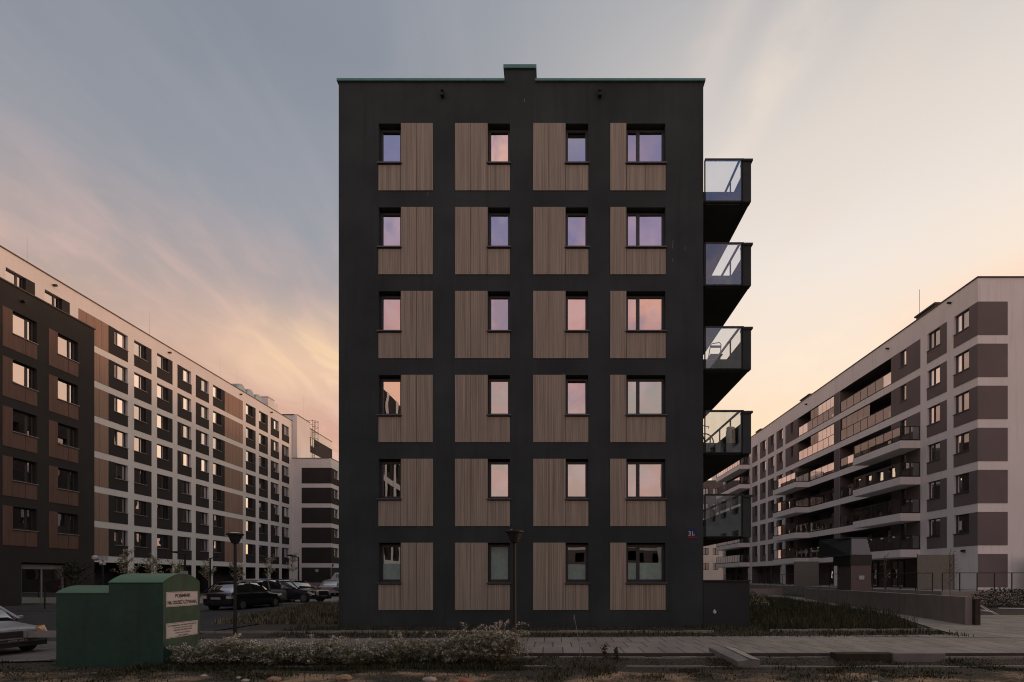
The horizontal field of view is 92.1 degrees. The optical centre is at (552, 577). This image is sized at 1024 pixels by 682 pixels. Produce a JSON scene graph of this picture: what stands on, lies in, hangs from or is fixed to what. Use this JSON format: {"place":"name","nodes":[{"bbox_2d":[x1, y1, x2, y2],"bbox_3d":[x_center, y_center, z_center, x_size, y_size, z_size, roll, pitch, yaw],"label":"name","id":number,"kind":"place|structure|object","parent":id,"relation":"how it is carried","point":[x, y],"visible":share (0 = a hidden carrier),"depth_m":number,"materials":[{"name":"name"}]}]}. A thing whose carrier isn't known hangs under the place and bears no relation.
{"place":"outdoors","nodes":[
{"label":"outdoors","id":0,"kind":"place"},
{"bbox_2d":[1,605,296,610],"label":"road","id":1,"kind":"structure","parent":0,"point":[53,608],"depth_m":26.64,"materials":[{"name":"grey asphalt"}]},
{"bbox_2d":[201,581,283,609],"bbox_3d":[-16.999,0.989,27.219,2.088,1.542,4.482,0,0,4],"label":"parked car","id":2,"kind":"object","parent":1,"relation":"on","point":[218,595],"visible":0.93,"depth_m":25.79,"materials":[{"name":"black paint"}]},
{"bbox_2d":[50,597,338,603],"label":"pavement","id":3,"kind":"structure","parent":0,"point":[299,601],"depth_m":33.69,"materials":[{"name":"concrete"}]},
{"bbox_2d":[280,580,331,602],"bbox_3d":[-17.281,0.949,32.996,4.482,1.442,2.089,0,0,12],"label":"parked car","id":4,"kind":"object","parent":3,"relation":"on","point":[303,591],"visible":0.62,"depth_m":32.15,"materials":[{"name":"black paint"}]},
{"bbox_2d":[211,598,338,623],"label":"tall grass","id":5,"kind":"structure","parent":0,"point":[321,612],"depth_m":20.09,"materials":[{"name":"plant"}]},
{"bbox_2d":[132,657,525,670],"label":"dark grass","id":6,"kind":"structure","parent":0,"point":[473,665],"depth_m":10.13,"materials":[{"name":"green plant"}]},
{"bbox_2d":[189,638,486,659],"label":"paved path","id":7,"kind":"structure","parent":0,"point":[349,642],"depth_m":13.22,"materials":[{"name":"grey concrete"}]},
{"bbox_2d":[0,593,1023,681],"bbox_3d":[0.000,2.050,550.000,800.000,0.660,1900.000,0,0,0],"label":"ground","id":8,"kind":"structure","parent":0,"point":[1000,676],"depth_m":9.87,"materials":[{"name":"soil"}]},
{"bbox_2d":[0,277,95,605],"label":"apartment building","id":9,"kind":"structure","parent":8,"relation":"on","point":[46,437],"depth_m":30.87,"materials":[{"name":"paint"}]},
{"bbox_2d":[12,458,37,484],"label":"window","id":10,"kind":"structure","parent":9,"relation":"in","point":[23,471],"depth_m":29.94,"materials":[{"name":"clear glass"}]},
{"bbox_2d":[12,313,38,344],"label":"window","id":11,"kind":"structure","parent":9,"relation":"in","point":[23,328],"depth_m":29.93,"materials":[{"name":"clear glass"}]},
{"bbox_2d":[12,361,38,391],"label":"window","id":12,"kind":"structure","parent":9,"relation":"in","point":[23,375],"depth_m":29.93,"materials":[{"name":"clear glass"}]},
{"bbox_2d":[12,410,38,438],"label":"window","id":13,"kind":"structure","parent":9,"relation":"in","point":[23,423],"depth_m":29.93,"materials":[{"name":"clear glass"}]},
{"bbox_2d":[12,507,38,531],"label":"window","id":14,"kind":"structure","parent":9,"relation":"in","point":[23,518],"depth_m":29.94,"materials":[{"name":"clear glass"}]},
{"bbox_2d":[22,564,63,604],"bbox_3d":[-32.225,0.450,31.000,0.050,2.500,2.700,0,0,0],"label":"entrance door","id":15,"kind":"structure","parent":9,"relation":"in","point":[33,575],"depth_m":30.84,"materials":[{"name":"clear glass"}]},
{"bbox_2d":[57,335,79,363],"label":"window","id":16,"kind":"structure","parent":9,"relation":"in","point":[66,347],"depth_m":32.58,"materials":[{"name":"clear glass"}]},
{"bbox_2d":[57,379,79,406],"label":"window","id":17,"kind":"structure","parent":9,"relation":"in","point":[66,391],"depth_m":32.58,"materials":[{"name":"clear glass"}]},
{"bbox_2d":[57,424,79,449],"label":"window","id":18,"kind":"structure","parent":9,"relation":"in","point":[66,435],"depth_m":32.58,"materials":[{"name":"clear glass"}]},
{"bbox_2d":[57,468,79,492],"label":"window","id":19,"kind":"structure","parent":9,"relation":"in","point":[66,478],"depth_m":32.58,"materials":[{"name":"clear glass"}]},
{"bbox_2d":[57,513,79,535],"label":"window","id":20,"kind":"structure","parent":9,"relation":"in","point":[66,522],"depth_m":32.58,"materials":[{"name":"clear glass"}]},
{"bbox_2d":[53,559,96,586],"bbox_3d":[-26.662,0.359,27.284,1.617,2.784,1.630,0,0,0],"label":"young tree","id":21,"kind":"object","parent":8,"relation":"on","point":[68,573],"visible":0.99,"depth_m":27.18,"materials":[{"name":"green plant"}]},
{"bbox_2d":[55,585,108,666],"bbox_3d":[-9.893,1.039,10.820,1.125,1.722,0.984,0,0,0],"label":"clothes container","id":22,"kind":"object","parent":8,"relation":"on","point":[82,625],"visible":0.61,"depth_m":10.34,"materials":[{"name":"green metal"}]},
{"bbox_2d":[91,555,107,584],"bbox_3d":[-27.476,0.245,29.870,0.808,3.110,0.560,0,0,0],"label":"security camera post","id":23,"kind":"object","parent":8,"relation":"on","point":[102,559],"visible":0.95,"depth_m":29.88,"materials":[{"name":"black metal"}]},
{"bbox_2d":[109,547,143,574],"bbox_3d":[-34.660,-0.362,39.935,1.953,4.225,1.543,0,0,-10],"label":"young tree","id":24,"kind":"object","parent":8,"relation":"on","point":[125,562],"visible":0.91,"depth_m":39.98,"materials":[{"name":"green plant"}]},
{"bbox_2d":[0,244,291,592],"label":"apartment building","id":25,"kind":"structure","parent":8,"relation":"on","point":[193,461],"depth_m":49.35,"materials":[{"name":"white paint"}]},
{"bbox_2d":[6,269,22,288],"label":"window","id":26,"kind":"structure","parent":25,"relation":"in","point":[11,277],"depth_m":34.92,"materials":[{"name":"clear glass"}]},
{"bbox_2d":[45,291,59,308],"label":"window","id":27,"kind":"structure","parent":25,"relation":"in","point":[49,298],"depth_m":37.56,"materials":[{"name":"clear glass"}]},
{"bbox_2d":[115,530,124,545],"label":"window","id":28,"kind":"structure","parent":25,"relation":"in","point":[119,534],"depth_m":43.38,"materials":[{"name":"clear glass"}]},
{"bbox_2d":[114,430,128,448],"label":"window","id":29,"kind":"structure","parent":25,"relation":"in","point":[119,436],"depth_m":43.37,"materials":[{"name":"clear glass"}]},
{"bbox_2d":[114,496,128,513],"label":"window","id":30,"kind":"structure","parent":25,"relation":"in","point":[119,502],"depth_m":43.37,"materials":[{"name":"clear glass"}]},
{"bbox_2d":[115,397,128,416],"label":"window","id":31,"kind":"structure","parent":25,"relation":"in","point":[119,403],"depth_m":43.38,"materials":[{"name":"clear glass"}]},
{"bbox_2d":[115,463,128,481],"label":"window","id":32,"kind":"structure","parent":25,"relation":"in","point":[119,469],"depth_m":43.37,"materials":[{"name":"clear glass"}]},
{"bbox_2d":[134,500,147,516],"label":"window","id":33,"kind":"structure","parent":25,"relation":"in","point":[138,505],"depth_m":45.37,"materials":[{"name":"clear glass"}]},
{"bbox_2d":[134,532,147,547],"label":"window","id":34,"kind":"structure","parent":25,"relation":"in","point":[138,536],"depth_m":45.43,"materials":[{"name":"clear glass"}]},
{"bbox_2d":[0,611,305,662],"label":"parking lot","id":35,"kind":"structure","parent":8,"relation":"on","point":[47,619],"depth_m":21.77,"materials":[{"name":"grey asphalt"}]},
{"bbox_2d":[0,606,46,649],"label":"parked car","id":36,"kind":"object","parent":35,"relation":"on","point":[11,632],"visible":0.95,"depth_m":15.24,"materials":[{"name":"silver metal"}]},
{"bbox_2d":[108,573,199,667],"bbox_3d":[-8.736,0.909,10.835,1.157,1.982,1.094,0,0,0],"label":"clothes container","id":37,"kind":"object","parent":8,"relation":"on","point":[152,616],"visible":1,"depth_m":10.30,"materials":[{"name":"green metal"}]},
{"bbox_2d":[165,641,209,664],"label":"flowering shrub","id":38,"kind":"object","parent":8,"relation":"on","point":[182,654],"visible":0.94,"depth_m":10.35,"materials":[{"name":"green plant"}]},
{"bbox_2d":[193,632,259,664],"bbox_3d":[-6.932,1.544,10.501,1.407,0.782,0.912,0,0,0],"label":"flowering shrub","id":39,"kind":"object","parent":8,"relation":"on","point":[226,652],"visible":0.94,"depth_m":10.36,"materials":[{"name":"green plant"}]},
{"bbox_2d":[226,532,243,633],"bbox_3d":[-9.700,0.217,15.000,0.470,3.165,0.470,0,0,0],"label":"street lamp","id":40,"kind":"object","parent":8,"relation":"on","point":[235,538],"visible":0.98,"depth_m":14.96,"materials":[{"name":"black metal"}]},
{"bbox_2d":[238,579,299,604],"bbox_3d":[-18.397,0.929,31.519,2.088,1.662,4.482,0,0,10],"label":"parked car","id":41,"kind":"object","parent":8,"relation":"on","point":[275,586],"visible":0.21,"depth_m":31.29,"materials":[{"name":"black metal"}]},
{"bbox_2d":[239,637,302,665],"bbox_3d":[-5.970,1.621,10.566,1.537,0.678,0.909,0,0,0],"label":"flowering shrub","id":42,"kind":"object","parent":8,"relation":"on","point":[269,654],"visible":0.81,"depth_m":10.41,"materials":[{"name":"green plant"}]},
{"bbox_2d":[282,414,338,582],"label":"apartment building","id":43,"kind":"structure","parent":8,"relation":"on","point":[315,506],"depth_m":71.60,"materials":[{"name":"white paint"}]},
{"bbox_2d":[279,634,352,665],"bbox_3d":[-5.046,1.561,10.470,1.518,0.725,1.069,0,0,-25],"label":"flowering shrub","id":44,"kind":"object","parent":8,"relation":"on","point":[310,654],"visible":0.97,"depth_m":10.34,"materials":[{"name":"green plant"}]},
{"bbox_2d":[329,637,393,665],"bbox_3d":[-4.127,1.609,10.404,1.506,0.710,0.962,0,0,0],"label":"flowering shrub","id":45,"kind":"object","parent":8,"relation":"on","point":[361,655],"visible":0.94,"depth_m":10.31,"materials":[{"name":"green plant"}]},
{"bbox_2d":[23,630,713,636],"bbox_3d":[-7.507,1.752,15.180,24.986,0.207,0.060,0,0,0],"label":"edging","id":46,"kind":"object","parent":8,"relation":"on","point":[39,633],"visible":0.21,"depth_m":15.16,"materials":[{"name":"concrete"}]},
{"bbox_2d":[368,629,436,663],"bbox_3d":[-3.185,1.513,10.515,1.550,0.820,1.004,0,0,0],"label":"flowering shrub","id":47,"kind":"object","parent":8,"relation":"on","point":[402,652],"visible":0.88,"depth_m":10.41,"materials":[{"name":"green plant"}]},
{"bbox_2d":[409,633,472,662],"bbox_3d":[-2.401,1.549,10.585,1.606,0.753,0.980,0,0,0],"label":"flowering shrub","id":48,"kind":"object","parent":8,"relation":"on","point":[435,650],"visible":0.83,"depth_m":10.36,"materials":[{"name":"green plant"}]},
{"bbox_2d":[437,621,501,662],"bbox_3d":[-1.773,1.432,10.557,1.468,0.982,0.963,0,0,0],"label":"flowering shrub","id":49,"kind":"object","parent":8,"relation":"on","point":[469,649],"visible":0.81,"depth_m":10.38,"materials":[{"name":"green plant"}]},
{"bbox_2d":[468,619,535,663],"bbox_3d":[-1.092,1.403,10.460,1.532,1.040,1.000,0,0,0],"label":"flowering shrub","id":50,"kind":"object","parent":8,"relation":"on","point":[506,649],"visible":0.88,"depth_m":10.38,"materials":[{"name":"green plant"}]},
{"bbox_2d":[0,654,1023,681],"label":"weeds","id":51,"kind":"object","parent":8,"relation":"on","point":[263,676],"visible":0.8,"depth_m":9.89,"materials":[{"name":"green plant"}]},
{"bbox_2d":[337,64,752,626],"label":"apartment building","id":52,"kind":"structure","parent":8,"relation":"on","point":[538,302],"depth_m":17.00,"materials":[{"name":"black paint"}]},
{"bbox_2d":[377,130,401,163],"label":"window","id":53,"kind":"structure","parent":52,"relation":"in","point":[390,139],"depth_m":17.23,"materials":[{"name":"clear glass"}]},
{"bbox_2d":[377,213,401,247],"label":"window","id":54,"kind":"structure","parent":52,"relation":"in","point":[390,222],"depth_m":17.23,"materials":[{"name":"clear glass"}]},
{"bbox_2d":[377,296,401,331],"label":"window","id":55,"kind":"structure","parent":52,"relation":"in","point":[390,305],"depth_m":17.23,"materials":[{"name":"clear glass"}]},
{"bbox_2d":[377,379,401,415],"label":"window","id":56,"kind":"structure","parent":52,"relation":"in","point":[390,388],"depth_m":17.23,"materials":[{"name":"clear glass"}]},
{"bbox_2d":[377,462,401,499],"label":"window","id":57,"kind":"structure","parent":52,"relation":"in","point":[390,471],"depth_m":17.23,"materials":[{"name":"clear glass"}]},
{"bbox_2d":[377,545,401,583],"bbox_3d":[-5.645,-0.458,17.093,0.850,1.365,0.335,0,0,0],"label":"window","id":58,"kind":"structure","parent":52,"relation":"in","point":[390,554],"depth_m":17.22,"materials":[{"name":"clear glass"}]},
{"bbox_2d":[486,130,510,163],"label":"window","id":59,"kind":"structure","parent":52,"relation":"in","point":[499,140],"depth_m":17.23,"materials":[{"name":"clear glass"}]},
{"bbox_2d":[486,213,510,247],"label":"window","id":60,"kind":"structure","parent":52,"relation":"in","point":[499,223],"depth_m":17.23,"materials":[{"name":"clear glass"}]},
{"bbox_2d":[486,296,510,331],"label":"window","id":61,"kind":"structure","parent":52,"relation":"in","point":[499,306],"depth_m":17.23,"materials":[{"name":"clear glass"}]},
{"bbox_2d":[486,379,510,415],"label":"window","id":62,"kind":"structure","parent":52,"relation":"in","point":[499,389],"depth_m":17.23,"materials":[{"name":"clear glass"}]},
{"bbox_2d":[486,462,510,499],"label":"window","id":63,"kind":"structure","parent":52,"relation":"in","point":[499,472],"depth_m":17.23,"materials":[{"name":"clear glass"}]},
{"bbox_2d":[486,545,510,583],"bbox_3d":[-1.870,-0.458,17.092,0.840,1.365,0.335,0,0,0],"label":"window","id":64,"kind":"structure","parent":52,"relation":"in","point":[499,555],"depth_m":17.22,"materials":[{"name":"clear glass"}]},
{"bbox_2d":[565,130,589,163],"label":"window","id":65,"kind":"structure","parent":52,"relation":"in","point":[576,145],"depth_m":17.24,"materials":[{"name":"clear glass"}]},
{"bbox_2d":[565,213,589,247],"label":"window","id":66,"kind":"structure","parent":52,"relation":"in","point":[576,223],"depth_m":17.23,"materials":[{"name":"clear glass"}]},
{"bbox_2d":[565,296,589,331],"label":"window","id":67,"kind":"structure","parent":52,"relation":"in","point":[576,306],"depth_m":17.23,"materials":[{"name":"clear glass"}]},
{"bbox_2d":[565,379,589,415],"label":"window","id":68,"kind":"structure","parent":52,"relation":"in","point":[576,393],"depth_m":17.24,"materials":[{"name":"clear glass"}]},
{"bbox_2d":[565,462,589,499],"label":"window","id":69,"kind":"structure","parent":52,"relation":"in","point":[576,472],"depth_m":17.23,"materials":[{"name":"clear glass"}]},
{"bbox_2d":[565,545,589,583],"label":"window","id":70,"kind":"structure","parent":52,"relation":"in","point":[576,555],"depth_m":17.22,"materials":[{"name":"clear glass"}]},
{"bbox_2d":[625,130,666,163],"bbox_3d":[3.215,-14.958,17.093,1.430,1.365,0.335,0,0,0],"label":"window","id":71,"kind":"structure","parent":52,"relation":"in","point":[642,146],"depth_m":17.23,"materials":[{"name":"clear glass"}]},
{"bbox_2d":[625,213,666,247],"bbox_3d":[3.215,-12.058,17.092,1.430,1.365,0.335,0,0,0],"label":"window","id":72,"kind":"structure","parent":52,"relation":"in","point":[643,230],"depth_m":17.23,"materials":[{"name":"clear glass"}]},
{"bbox_2d":[625,296,666,331],"bbox_3d":[3.215,-9.158,17.093,1.430,1.365,0.335,0,0,0],"label":"window","id":73,"kind":"structure","parent":52,"relation":"in","point":[643,313],"depth_m":17.23,"materials":[{"name":"clear glass"}]},
{"bbox_2d":[625,379,666,415],"bbox_3d":[3.215,-6.258,17.093,1.430,1.365,0.335,0,0,0],"label":"window","id":74,"kind":"structure","parent":52,"relation":"in","point":[644,397],"depth_m":17.23,"materials":[{"name":"clear glass"}]},
{"bbox_2d":[625,462,666,499],"bbox_3d":[3.215,-3.357,17.093,1.430,1.365,0.335,0,0,0],"label":"window","id":75,"kind":"structure","parent":52,"relation":"in","point":[644,480],"depth_m":17.22,"materials":[{"name":"clear glass"}]},
{"bbox_2d":[625,545,666,583],"bbox_3d":[3.215,-0.458,17.093,1.430,1.365,0.335,0,0,0],"label":"window","id":76,"kind":"structure","parent":52,"relation":"in","point":[644,563],"depth_m":17.22,"materials":[{"name":"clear glass"}]},
{"bbox_2d":[205,665,1023,667],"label":"edging","id":77,"kind":"object","parent":8,"relation":"on","point":[760,666],"visible":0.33,"depth_m":10.31,"materials":[{"name":"concrete"}]},
{"bbox_2d":[256,622,973,637],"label":"short grass","id":78,"kind":"structure","parent":8,"relation":"on","point":[936,632],"depth_m":15.08,"materials":[{"name":"green plant"}]},
{"bbox_2d":[703,475,722,579],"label":"apartment building","id":79,"kind":"structure","parent":8,"relation":"on","point":[711,554],"depth_m":95.00,"materials":[{"name":"grey concrete"}]},
{"bbox_2d":[510,656,956,658],"bbox_3d":[3.972,1.867,10.950,10.045,0.206,0.050,0,0,0],"label":"edging","id":80,"kind":"object","parent":8,"relation":"on","point":[946,657],"visible":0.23,"depth_m":10.93,"materials":[{"name":"concrete"}]},
{"bbox_2d":[709,646,759,667],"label":"concrete block","id":81,"kind":"structure","parent":8,"relation":"on","point":[738,658],"depth_m":10.51,"materials":[{"name":"grey concrete"}]},
{"bbox_2d":[794,561,818,585],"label":"garden screen","id":82,"kind":"object","parent":8,"relation":"on","point":[806,573],"visible":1,"depth_m":44.00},
{"bbox_2d":[817,537,871,590],"bbox_3d":[19.152,-0.432,32.077,2.996,4.263,2.246,0,0,0],"label":"stair kiosk","id":83,"kind":"object","parent":8,"relation":"on","point":[853,572],"visible":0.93,"depth_m":31.33,"materials":[{"name":"black metal"}]},
{"bbox_2d":[770,628,935,631],"bbox_3d":[9.598,1.752,15.705,5.401,0.207,0.060,0,0,-2],"label":"edging","id":84,"kind":"object","parent":8,"relation":"on","point":[803,630],"visible":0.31,"depth_m":15.66,"materials":[{"name":"concrete"}]},
{"bbox_2d":[830,652,890,661],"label":"concrete block","id":85,"kind":"structure","parent":8,"relation":"on","point":[866,656],"depth_m":10.62,"materials":[{"name":"grey concrete"}]},
{"bbox_2d":[716,276,1023,589],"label":"apartment building","id":86,"kind":"structure","parent":8,"relation":"on","point":[903,448],"depth_m":40.03,"materials":[{"name":"white paint"}]},
{"bbox_2d":[891,561,904,586],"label":"patio door","id":87,"kind":"structure","parent":86,"relation":"in","point":[898,566],"depth_m":43.79,"materials":[{"name":"clear glass"}]},
{"bbox_2d":[927,366,939,388],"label":"window","id":88,"kind":"structure","parent":86,"relation":"in","point":[934,375],"depth_m":37.94,"materials":[{"name":"clear glass"}]},
{"bbox_2d":[927,404,939,425],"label":"window","id":89,"kind":"structure","parent":86,"relation":"in","point":[934,412],"depth_m":38.02,"materials":[{"name":"clear glass"}]},
{"bbox_2d":[927,442,939,462],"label":"window","id":90,"kind":"structure","parent":86,"relation":"in","point":[937,445],"depth_m":37.87,"materials":[{"name":"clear glass"}]},
{"bbox_2d":[929,518,939,536],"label":"window","id":91,"kind":"structure","parent":86,"relation":"in","point":[934,524],"depth_m":37.94,"materials":[{"name":"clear glass"}]},
{"bbox_2d":[953,309,968,335],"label":"window","id":92,"kind":"structure","parent":86,"relation":"in","point":[962,320],"depth_m":35.44,"materials":[{"name":"clear glass"}]},
{"bbox_2d":[953,350,968,375],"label":"window","id":93,"kind":"structure","parent":86,"relation":"in","point":[962,361],"depth_m":35.44,"materials":[{"name":"clear glass"}]},
{"bbox_2d":[953,391,968,415],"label":"window","id":94,"kind":"structure","parent":86,"relation":"in","point":[964,399],"depth_m":35.34,"materials":[{"name":"clear glass"}]},
{"bbox_2d":[953,432,968,454],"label":"window","id":95,"kind":"structure","parent":86,"relation":"in","point":[960,438],"depth_m":35.56,"materials":[{"name":"clear glass"}]},
{"bbox_2d":[953,473,968,494],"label":"window","id":96,"kind":"structure","parent":86,"relation":"in","point":[959,478],"depth_m":35.56,"materials":[{"name":"clear glass"}]},
{"bbox_2d":[953,514,968,534],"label":"window","id":97,"kind":"structure","parent":86,"relation":"in","point":[964,519],"depth_m":35.34,"materials":[{"name":"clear glass"}]},
{"bbox_2d":[750,583,1023,604],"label":"terrace","id":98,"kind":"structure","parent":8,"relation":"on","point":[791,589],"depth_m":34.98,"materials":[{"name":"concrete"}]},
{"bbox_2d":[744,572,1023,590],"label":"metal fence","id":99,"kind":"object","parent":98,"relation":"on","point":[872,587],"visible":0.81,"depth_m":31.58,"materials":[{"name":"metal"}]},
{"bbox_2d":[917,554,954,589],"bbox_3d":[25.700,-0.325,33.000,2.500,2.450,0.060,0,0,0],"label":"garden screen","id":100,"kind":"object","parent":98,"relation":"on","point":[928,566],"visible":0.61,"depth_m":33.00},
{"bbox_2d":[804,588,980,624],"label":"retaining wall","id":101,"kind":"structure","parent":8,"relation":"on","point":[965,610],"depth_m":21.32,"materials":[{"name":"concrete"}]},
{"bbox_2d":[886,651,944,662],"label":"concrete block","id":102,"kind":"structure","parent":8,"relation":"on","point":[917,656],"depth_m":10.60,"materials":[{"name":"concrete"}]},
{"bbox_2d":[957,656,1023,658],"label":"edging","id":103,"kind":"object","parent":8,"relation":"on","point":[999,657],"visible":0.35,"depth_m":10.95,"materials":[{"name":"concrete"}]},
{"bbox_2d":[966,587,1023,607],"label":"hedge","id":104,"kind":"object","parent":8,"relation":"on","point":[1006,600],"visible":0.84,"depth_m":28.07,"materials":[{"name":"green plant"}]},
{"bbox_2d":[0,0,1023,479],"label":"sky","id":105,"kind":"structure","parent":0,"point":[173,164],"materials":[{"name":"blue"}]},
{"bbox_2d":[511,595,1023,656],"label":"pavement","id":106,"kind":"structure","parent":0,"point":[1006,632],"depth_m":12.59,"materials":[{"name":"grey concrete"}]},
{"bbox_2d":[505,529,523,643],"bbox_3d":[-0.970,0.297,12.400,0.470,3.005,0.470,0,0,0],"label":"street lamp","id":107,"kind":"object","parent":106,"relation":"on","point":[514,535],"visible":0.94,"depth_m":12.36,"materials":[{"name":"black metal"}]},
{"bbox_2d":[750,589,782,595],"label":"wall","id":108,"kind":"structure","parent":106,"relation":"on","point":[769,591],"depth_m":46.00,"materials":[{"name":"concrete"}]},
{"bbox_2d":[750,593,918,629],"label":"tall grass","id":109,"kind":"structure","parent":0,"point":[787,610],"depth_m":19.07,"materials":[{"name":"green plant"}]},
{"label":"far road","id":110,"kind":"structure","parent":0,"visible":0},
{"bbox_2d":[142,553,163,572],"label":"young tree","id":111,"kind":"object","parent":110,"relation":"on","point":[149,568],"visible":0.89,"depth_m":43.66,"materials":[{"name":"green plant"}]},
{"bbox_2d":[317,579,338,595],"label":"parked car","id":112,"kind":"object","parent":110,"relation":"on","point":[331,585],"visible":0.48,"depth_m":44.91,"materials":[{"name":"silver metal"}]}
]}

